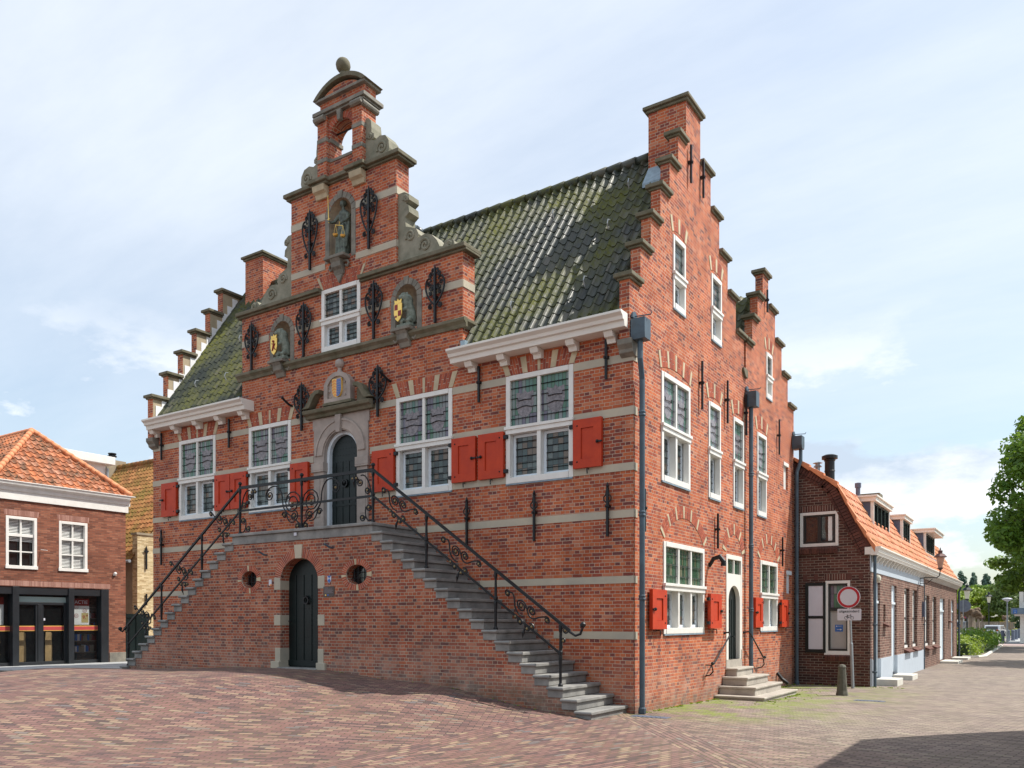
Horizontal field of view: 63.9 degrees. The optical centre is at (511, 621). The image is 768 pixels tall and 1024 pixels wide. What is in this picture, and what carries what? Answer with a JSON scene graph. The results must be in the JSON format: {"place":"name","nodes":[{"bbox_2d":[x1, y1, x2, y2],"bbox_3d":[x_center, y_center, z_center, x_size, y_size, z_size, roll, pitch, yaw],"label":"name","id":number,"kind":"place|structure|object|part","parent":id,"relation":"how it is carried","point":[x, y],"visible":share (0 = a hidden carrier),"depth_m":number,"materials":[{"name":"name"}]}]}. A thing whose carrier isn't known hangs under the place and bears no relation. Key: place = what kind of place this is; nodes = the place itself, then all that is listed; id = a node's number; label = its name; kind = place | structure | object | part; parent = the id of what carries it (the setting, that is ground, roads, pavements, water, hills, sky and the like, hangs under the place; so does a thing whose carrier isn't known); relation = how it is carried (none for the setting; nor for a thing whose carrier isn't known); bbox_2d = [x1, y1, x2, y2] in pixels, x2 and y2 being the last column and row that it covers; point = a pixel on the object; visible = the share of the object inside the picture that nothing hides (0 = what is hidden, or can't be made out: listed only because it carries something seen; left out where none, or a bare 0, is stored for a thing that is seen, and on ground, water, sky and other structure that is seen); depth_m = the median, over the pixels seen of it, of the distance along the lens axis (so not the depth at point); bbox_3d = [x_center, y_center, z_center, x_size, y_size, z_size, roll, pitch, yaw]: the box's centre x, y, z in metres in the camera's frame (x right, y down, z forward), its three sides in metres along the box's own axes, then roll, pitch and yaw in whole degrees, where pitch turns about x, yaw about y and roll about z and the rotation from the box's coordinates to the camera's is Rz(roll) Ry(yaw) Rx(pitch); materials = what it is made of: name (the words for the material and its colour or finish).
{"place":"outdoors","nodes":[
{"label":"outdoors","id":0,"kind":"place"},
{"bbox_2d":[0,661,126,670],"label":"pavement","id":1,"kind":"structure","parent":0,"point":[97,665],"depth_m":26.14,"materials":[{"name":"grey concrete"}]},
{"bbox_2d":[0,624,1023,767],"bbox_3d":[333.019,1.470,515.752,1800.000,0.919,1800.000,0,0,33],"label":"ground","id":2,"kind":"structure","parent":0,"point":[969,713],"depth_m":12.64,"materials":[{"name":"brick"}]},
{"bbox_2d":[0,428,135,666],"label":"shop building","id":3,"kind":"structure","parent":2,"relation":"on","point":[63,511],"depth_m":28.62,"materials":[{"name":"brick"}]},
{"bbox_2d":[0,597,3,624],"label":"poster","id":4,"kind":"object","parent":3,"relation":"attached to","point":[1,608],"visible":1,"depth_m":26.86,"materials":[{"name":"paper"}]},
{"bbox_2d":[5,515,37,569],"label":"window","id":5,"kind":"structure","parent":3,"relation":"in","point":[21,532],"depth_m":27.15,"materials":[{"name":"white paint"}]},
{"bbox_2d":[19,632,25,661],"bbox_3d":[-16.501,0.840,27.501,0.062,1.000,0.426,0,0,44],"label":"display board","id":6,"kind":"object","parent":3,"relation":"in","point":[22,648],"visible":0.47,"depth_m":27.57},
{"bbox_2d":[45,632,51,660],"bbox_3d":[-16.021,0.840,28.227,0.062,1.000,0.426,0,0,44],"label":"display board","id":7,"kind":"object","parent":3,"relation":"in","point":[48,646],"visible":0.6,"depth_m":28.28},
{"bbox_2d":[58,521,87,571],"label":"window","id":8,"kind":"structure","parent":3,"relation":"in","point":[72,535],"depth_m":28.58,"materials":[{"name":"white paint"}]},
{"bbox_2d":[74,599,88,624],"bbox_3d":[-15.240,-0.360,29.055,0.017,0.920,0.580,0,0,33],"label":"poster","id":9,"kind":"object","parent":3,"relation":"attached to","point":[81,611],"visible":1,"depth_m":29.06,"materials":[{"name":"paper"}]},
{"bbox_2d":[126,614,148,660],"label":"alley gate","id":10,"kind":"structure","parent":3,"relation":"attached to","point":[135,625],"depth_m":30.60,"materials":[{"name":"black metal"}]},
{"bbox_2d":[105,453,152,635],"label":"yellow brick house","id":11,"kind":"structure","parent":2,"relation":"on","point":[135,479],"depth_m":35.41,"materials":[{"name":"yellow brick"}]},
{"bbox_2d":[118,463,627,719],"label":"exterior staircase","id":12,"kind":"structure","parent":2,"relation":"on","point":[373,599],"depth_m":17.15,"materials":[{"name":"brick"}]},
{"bbox_2d":[248,572,256,587],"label":"oval window","id":13,"kind":"structure","parent":12,"relation":"in","point":[252,579],"depth_m":19.23,"materials":[{"name":"black glass"}]},
{"bbox_2d":[288,559,317,667],"bbox_3d":[-4.568,-0.180,18.286,1.240,2.520,0.163,0,0,33],"label":"door","id":14,"kind":"structure","parent":12,"relation":"in","point":[303,579],"depth_m":18.35,"materials":[{"name":"green paint"}]},
{"bbox_2d":[352,565,366,583],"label":"oval window","id":15,"kind":"structure","parent":12,"relation":"in","point":[360,573],"depth_m":17.33,"materials":[{"name":"black glass"}]},
{"bbox_2d":[141,57,805,713],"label":"town hall","id":16,"kind":"structure","parent":2,"relation":"on","point":[569,405],"depth_m":18.17,"materials":[{"name":"brick"}]},
{"bbox_2d":[177,435,215,521],"bbox_3d":[-8.502,-3.875,22.325,1.620,2.210,0.240,0,0,33],"label":"window","id":17,"kind":"structure","parent":16,"relation":"in","point":[197,456],"depth_m":22.31,"materials":[{"name":"white paint"}]},
{"bbox_2d":[247,420,291,513],"bbox_3d":[-6.062,-3.875,20.713,1.610,2.210,0.240,0,0,33],"label":"window","id":18,"kind":"structure","parent":16,"relation":"in","point":[269,444],"depth_m":20.69,"materials":[{"name":"white paint"}]},
{"bbox_2d":[270,328,289,359],"bbox_3d":[-5.720,-6.888,20.392,0.405,0.776,0.421,0,0,33],"label":"lion statue","id":19,"kind":"object","parent":16,"relation":"in","point":[281,334],"visible":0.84,"depth_m":20.30,"materials":[{"name":"grey stone"}]},
{"bbox_2d":[327,200,350,253],"bbox_3d":[-4.011,-9.310,19.311,0.598,1.460,0.492,0,0,33],"label":"statue","id":20,"kind":"object","parent":16,"relation":"in","point":[342,235],"visible":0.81,"depth_m":19.27,"materials":[{"name":"grey stone"}]},
{"bbox_2d":[319,280,360,351],"bbox_3d":[-3.997,-7.145,19.330,1.300,1.510,0.210,0,0,33],"label":"window","id":21,"kind":"structure","parent":16,"relation":"in","point":[340,321],"depth_m":19.30,"materials":[{"name":"white paint"}]},
{"bbox_2d":[332,435,356,524],"bbox_3d":[-3.923,-3.290,19.424,1.120,2.460,0.133,0,0,33],"label":"door","id":22,"kind":"structure","parent":16,"relation":"in","point":[344,453],"depth_m":19.45,"materials":[{"name":"green paint"}]},
{"bbox_2d":[394,292,416,326],"bbox_3d":[-2.334,-6.888,18.170,0.405,0.776,0.394,0,0,33],"label":"lion statue","id":23,"kind":"object","parent":16,"relation":"in","point":[404,303],"visible":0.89,"depth_m":18.07,"materials":[{"name":"grey stone"}]},
{"bbox_2d":[394,388,452,497],"bbox_3d":[-1.890,-3.875,17.956,1.610,2.210,0.240,0,0,33],"label":"window","id":24,"kind":"structure","parent":16,"relation":"in","point":[424,421],"depth_m":17.92,"materials":[{"name":"white paint"}]},
{"bbox_2d":[504,364,573,485],"bbox_3d":[0.567,-3.875,16.333,1.600,2.210,0.240,0,0,33],"label":"window","id":25,"kind":"structure","parent":16,"relation":"in","point":[539,401],"depth_m":16.30,"materials":[{"name":"white paint"}]},
{"bbox_2d":[661,370,692,491],"bbox_3d":[3.310,-3.870,16.893,0.260,2.200,1.560,0,0,33],"label":"window","id":26,"kind":"structure","parent":16,"relation":"in","point":[676,437],"depth_m":16.85,"materials":[{"name":"white paint"}]},
{"bbox_2d":[672,234,687,318],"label":"window","id":27,"kind":"structure","parent":16,"relation":"in","point":[679,248],"depth_m":17.08,"materials":[{"name":"white paint"}]},
{"bbox_2d":[663,541,706,635],"bbox_3d":[3.569,-0.670,17.285,0.260,1.880,2.300,0,0,33],"label":"window","id":28,"kind":"structure","parent":16,"relation":"in","point":[683,565],"depth_m":17.40,"materials":[{"name":"white paint"}]},
{"bbox_2d":[708,401,722,502],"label":"window","id":29,"kind":"structure","parent":16,"relation":"in","point":[715,454],"depth_m":18.94,"materials":[{"name":"white paint"}]},
{"bbox_2d":[711,273,723,347],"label":"window","id":30,"kind":"structure","parent":16,"relation":"in","point":[716,285],"depth_m":18.95,"materials":[{"name":"white paint"}]},
{"bbox_2d":[729,587,735,658],"bbox_3d":[5.306,0.080,19.955,0.134,1.960,0.880,0,0,33],"label":"door","id":31,"kind":"structure","parent":16,"relation":"in","point":[732,600],"depth_m":20.13,"materials":[{"name":"green paint"}]},
{"bbox_2d":[733,416,745,510],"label":"window","id":32,"kind":"structure","parent":16,"relation":"in","point":[739,465],"depth_m":20.37,"materials":[{"name":"white paint"}]},
{"bbox_2d":[757,431,768,518],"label":"window","id":33,"kind":"structure","parent":16,"relation":"in","point":[762,477],"depth_m":22.01,"materials":[{"name":"white paint"}]},
{"bbox_2d":[766,351,773,402],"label":"window","id":34,"kind":"structure","parent":16,"relation":"in","point":[769,379],"depth_m":22.39,"materials":[{"name":"white paint"}]},
{"bbox_2d":[760,560,779,631],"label":"window","id":35,"kind":"structure","parent":16,"relation":"in","point":[768,570],"depth_m":22.34,"materials":[{"name":"white paint"}]},
{"bbox_2d":[783,461,788,489],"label":"window","id":36,"kind":"structure","parent":16,"relation":"in","point":[786,465],"depth_m":23.86,"materials":[{"name":"white paint"}]},
{"bbox_2d":[786,571,791,593],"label":"window","id":37,"kind":"structure","parent":16,"relation":"in","point":[788,573],"depth_m":24.13,"materials":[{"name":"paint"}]},
{"bbox_2d":[188,667,904,712],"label":"weeds","id":38,"kind":"object","parent":2,"relation":"on","point":[718,699],"visible":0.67,"depth_m":18.38,"materials":[{"name":"green plant"}]},
{"bbox_2d":[632,715,670,718],"bbox_3d":[2.479,1.711,14.710,0.700,0.046,0.240,0,0,33],"label":"drain cover","id":39,"kind":"object","parent":2,"relation":"on","point":[646,716],"visible":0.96,"depth_m":14.68,"materials":[{"name":"metal"}]},
{"bbox_2d":[714,666,797,701],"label":"door steps","id":40,"kind":"structure","parent":2,"relation":"on","point":[743,683],"depth_m":19.07,"materials":[{"name":"stone"}]},
{"bbox_2d":[836,664,847,695],"bbox_3d":[8.084,1.442,20.127,0.276,0.815,0.276,0,0,33],"label":"stone bollard","id":41,"kind":"object","parent":2,"relation":"on","point":[841,684],"visible":0.8,"depth_m":20.04,"materials":[{"name":"grey stone"}]},
{"bbox_2d":[837,586,860,687],"bbox_3d":[9.340,0.423,22.753,0.630,2.816,0.103,0,0,33],"label":"traffic sign","id":42,"kind":"object","parent":2,"relation":"on","point":[848,597],"visible":1,"depth_m":22.71,"materials":[{"name":"metal"}]},
{"bbox_2d":[794,454,930,686],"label":"row house","id":43,"kind":"structure","parent":2,"relation":"on","point":[862,545],"depth_m":24.25,"materials":[{"name":"brown brick"}]},
{"bbox_2d":[799,511,837,554],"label":"window","id":44,"kind":"structure","parent":43,"relation":"in","point":[817,529],"depth_m":24.17,"materials":[{"name":"white paint"}]},
{"bbox_2d":[824,580,849,661],"bbox_3d":[9.447,-0.030,23.841,0.740,2.340,0.240,0,0,33],"label":"window","id":45,"kind":"structure","parent":43,"relation":"in","point":[837,631],"depth_m":23.94,"materials":[{"name":"white paint"}]},
{"bbox_2d":[877,583,878,676],"bbox_3d":[10.710,0.235,24.463,0.260,2.830,0.850,0,0,33],"label":"door","id":46,"kind":"structure","parent":43,"relation":"in","point":[877,583],"depth_m":24.77,"materials":[{"name":"paint"}]},
{"bbox_2d":[892,586,894,671],"bbox_3d":[12.377,0.225,26.987,0.260,2.850,1.000,0,0,33],"label":"door","id":47,"kind":"structure","parent":43,"relation":"in","point":[893,603],"depth_m":27.31,"materials":[{"name":"paint"}]},
{"bbox_2d":[904,588,914,652],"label":"window","id":48,"kind":"structure","parent":43,"relation":"in","point":[905,646],"depth_m":29.47,"materials":[{"name":"white paint"}]},
{"bbox_2d":[912,590,921,650],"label":"window","id":49,"kind":"structure","parent":43,"relation":"in","point":[916,648],"depth_m":31.31,"materials":[{"name":"white paint"}]},
{"bbox_2d":[919,547,946,585],"bbox_3d":[16.242,-2.130,31.685,0.946,1.459,0.456,0,0,33],"label":"wall lantern","id":50,"kind":"object","parent":43,"relation":"attached to","point":[940,556],"depth_m":31.49,"materials":[{"name":"black metal"}]},
{"bbox_2d":[853,699,884,701],"bbox_3d":[8.068,1.793,18.544,0.640,0.046,0.280,0,0,33],"label":"drain cover","id":51,"kind":"object","parent":2,"relation":"on","point":[868,700],"visible":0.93,"depth_m":18.52,"materials":[{"name":"metal"}]},
{"bbox_2d":[877,677,902,685],"bbox_3d":[11.115,1.880,24.195,0.588,0.440,1.050,0,0,33],"label":"doorstep","id":52,"kind":"object","parent":2,"relation":"on","point":[888,681],"visible":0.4,"depth_m":23.80,"materials":[{"name":"stone"}]},
{"bbox_2d":[893,673,917,680],"bbox_3d":[12.810,1.900,26.761,0.588,0.400,1.200,0,0,33],"label":"doorstep","id":53,"kind":"object","parent":2,"relation":"on","point":[909,676],"visible":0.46,"depth_m":26.33,"materials":[{"name":"stone"}]},
{"bbox_2d":[860,493,963,667],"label":"row house","id":54,"kind":"structure","parent":2,"relation":"on","point":[939,609],"depth_m":37.15,"materials":[{"name":"tile"}]},
{"bbox_2d":[925,596,933,649],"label":"window","id":55,"kind":"structure","parent":54,"relation":"in","point":[928,648],"depth_m":34.26,"materials":[{"name":"white paint"}]},
{"bbox_2d":[932,597,940,648],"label":"window","id":56,"kind":"structure","parent":54,"relation":"in","point":[935,646],"depth_m":36.40,"materials":[{"name":"white paint"}]},
{"bbox_2d":[940,598,943,659],"bbox_3d":[19.985,0.340,38.501,0.260,2.880,1.900,0,0,33],"label":"door","id":57,"kind":"structure","parent":54,"relation":"in","point":[941,600],"depth_m":39.00,"materials":[{"name":"paint"}]},
{"bbox_2d":[951,600,952,655],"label":"door","id":58,"kind":"structure","parent":54,"relation":"in","point":[951,600],"depth_m":42.71,"materials":[{"name":"paint"}]},
{"bbox_2d":[940,659,962,663],"bbox_3d":[20.436,1.995,38.203,0.740,0.410,2.100,0,0,33],"label":"doorstep","id":59,"kind":"object","parent":2,"relation":"on","point":[946,661],"visible":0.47,"depth_m":37.43,"materials":[{"name":"stone"}]},
{"bbox_2d":[951,656,970,659],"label":"doorstep","id":60,"kind":"object","parent":2,"relation":"on","point":[959,658],"visible":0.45,"depth_m":41.58,"materials":[{"name":"stone"}]},
{"bbox_2d":[957,614,965,630],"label":"pollard tree","id":61,"kind":"object","parent":2,"relation":"on","point":[961,620],"visible":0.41,"depth_m":110.68,"materials":[{"name":"brown plant"}]},
{"bbox_2d":[957,570,967,584],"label":"poplar tree","id":62,"kind":"object","parent":2,"relation":"on","point":[962,577],"visible":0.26,"depth_m":266.88,"materials":[{"name":"green plant"}]},
{"bbox_2d":[957,633,986,655],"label":"hedge","id":63,"kind":"object","parent":2,"relation":"on","point":[968,646],"visible":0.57,"depth_m":45.61,"materials":[{"name":"green plant"}]},
{"bbox_2d":[969,572,977,585],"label":"poplar tree","id":64,"kind":"object","parent":2,"relation":"on","point":[973,580],"visible":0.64,"depth_m":264.70,"materials":[{"name":"green plant"}]},
{"bbox_2d":[957,586,995,621],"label":"bright shrub tree","id":65,"kind":"object","parent":2,"relation":"on","point":[975,596],"visible":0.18,"depth_m":140.03,"materials":[{"name":"green plant"}]},
{"bbox_2d":[957,584,996,617],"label":"park tree","id":66,"kind":"object","parent":2,"relation":"on","point":[980,586],"visible":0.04,"depth_m":190.19,"materials":[{"name":"green plant"}]},
{"bbox_2d":[975,615,982,629],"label":"pollard tree","id":67,"kind":"object","parent":2,"relation":"on","point":[978,620],"visible":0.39,"depth_m":116.56,"materials":[{"name":"brown plant"}]},
{"bbox_2d":[957,627,1003,648],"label":"hedge","id":68,"kind":"object","parent":2,"relation":"on","point":[992,639],"visible":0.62,"depth_m":57.22,"materials":[{"name":"green plant"}]},
{"bbox_2d":[962,645,1002,657],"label":"kerb","id":69,"kind":"structure","parent":2,"relation":"on","point":[987,653],"depth_m":45.29,"materials":[{"name":"concrete"}]},
{"bbox_2d":[980,573,991,585],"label":"poplar tree","id":70,"kind":"object","parent":2,"relation":"on","point":[985,580],"visible":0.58,"depth_m":262.65,"materials":[{"name":"green plant"}]},
{"bbox_2d":[978,644,993,650],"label":"spiky plant","id":71,"kind":"object","parent":2,"relation":"on","point":[989,649],"visible":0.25,"depth_m":52.41,"materials":[{"name":"green plant"}]},
{"bbox_2d":[985,592,992,624],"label":"street lamp","id":72,"kind":"object","parent":2,"relation":"on","point":[988,596],"visible":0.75,"depth_m":122.81,"materials":[{"name":"metal"}]},
{"bbox_2d":[975,622,1013,631],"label":"board fence","id":73,"kind":"object","parent":2,"relation":"on","point":[982,624],"visible":0.15,"depth_m":128.46,"materials":[{"name":"grey wood"}]},
{"bbox_2d":[984,625,1005,635],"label":"parked car","id":74,"kind":"object","parent":2,"relation":"on","point":[1000,628],"visible":0.38,"depth_m":108.27,"materials":[{"name":"silver metal"}]},
{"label":"window","id":75,"kind":"part","parent":74,"relation":"part of","materials":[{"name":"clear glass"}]},
{"bbox_2d":[981,608,1018,623],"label":"bright shrub tree","id":76,"kind":"object","parent":2,"relation":"on","point":[998,618],"visible":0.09,"depth_m":140.03,"materials":[{"name":"green plant"}]},
{"bbox_2d":[982,583,1018,617],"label":"park tree","id":77,"kind":"object","parent":2,"relation":"on","point":[998,605],"visible":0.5,"depth_m":130.45,"materials":[{"name":"green plant"}]},
{"bbox_2d":[982,415,1023,571],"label":"broadleaf tree","id":78,"kind":"object","parent":2,"relation":"on","point":[1006,533],"visible":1,"depth_m":56.80,"materials":[{"name":"green plant"}]},
{"bbox_2d":[1001,630,1004,642],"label":"bollard","id":79,"kind":"object","parent":2,"relation":"on","point":[1003,634],"visible":0.77,"depth_m":77.14,"materials":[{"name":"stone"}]},
{"bbox_2d":[983,548,1023,592],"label":"broadleaf tree","id":80,"kind":"object","parent":2,"relation":"on","point":[1009,580],"visible":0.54,"depth_m":62.59,"materials":[{"name":"green plant"}]},
{"bbox_2d":[1002,615,1010,627],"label":"pollard tree","id":81,"kind":"object","parent":2,"relation":"on","point":[1004,617],"visible":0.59,"depth_m":121.65,"materials":[{"name":"brown plant"}]},
{"bbox_2d":[1002,598,1011,641],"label":"street lamp","id":82,"kind":"object","parent":2,"relation":"on","point":[1007,600],"visible":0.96,"depth_m":79.99,"materials":[{"name":"metal"}]},
{"bbox_2d":[1008,614,1019,628],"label":"park tree","id":83,"kind":"object","parent":2,"relation":"on","point":[1017,624],"visible":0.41,"depth_m":106.97,"materials":[{"name":"green plant"}]},
{"bbox_2d":[1011,592,1023,642],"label":"signpost","id":84,"kind":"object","parent":2,"relation":"on","point":[1019,611],"depth_m":72.94,"materials":[{"name":"metal"}]},
{"bbox_2d":[0,0,1023,621],"label":"sky","id":85,"kind":"structure","parent":0,"point":[866,155],"materials":[{"name":"blue"}]},
{"bbox_2d":[999,644,1023,645],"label":"road","id":86,"kind":"structure","parent":0,"point":[1012,644],"depth_m":69.86,"materials":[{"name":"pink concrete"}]},
{"bbox_2d":[1007,638,1023,643],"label":"pavement","id":87,"kind":"structure","parent":0,"point":[1015,641],"depth_m":75.67,"materials":[{"name":"grey concrete"}]},
{"bbox_2d":[1011,630,1014,640],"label":"bollard","id":88,"kind":"object","parent":87,"relation":"on","point":[1012,635],"visible":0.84,"depth_m":83.08,"materials":[{"name":"metal"}]},
{"bbox_2d":[1015,629,1017,639],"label":"bollard","id":89,"kind":"object","parent":87,"relation":"on","point":[1016,634],"visible":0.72,"depth_m":88.46,"materials":[{"name":"metal"}]},
{"label":"lawn","id":90,"kind":"structure","parent":0,"visible":0},
{"bbox_2d":[957,599,970,627],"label":"traffic sign","id":91,"kind":"object","parent":90,"relation":"on","point":[965,605],"visible":0.76,"depth_m":79.87,"materials":[{"name":"metal"}]},
{"bbox_2d":[962,583,971,632],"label":"street lamp","id":92,"kind":"object","parent":90,"relation":"on","point":[967,589],"visible":0.62,"depth_m":86.63,"materials":[{"name":"green paint"}]},
{"bbox_2d":[960,607,981,630],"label":"pollard tree","id":93,"kind":"object","parent":90,"relation":"on","point":[970,614],"visible":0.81,"depth_m":81.98,"materials":[{"name":"brown plant"}]}
]}

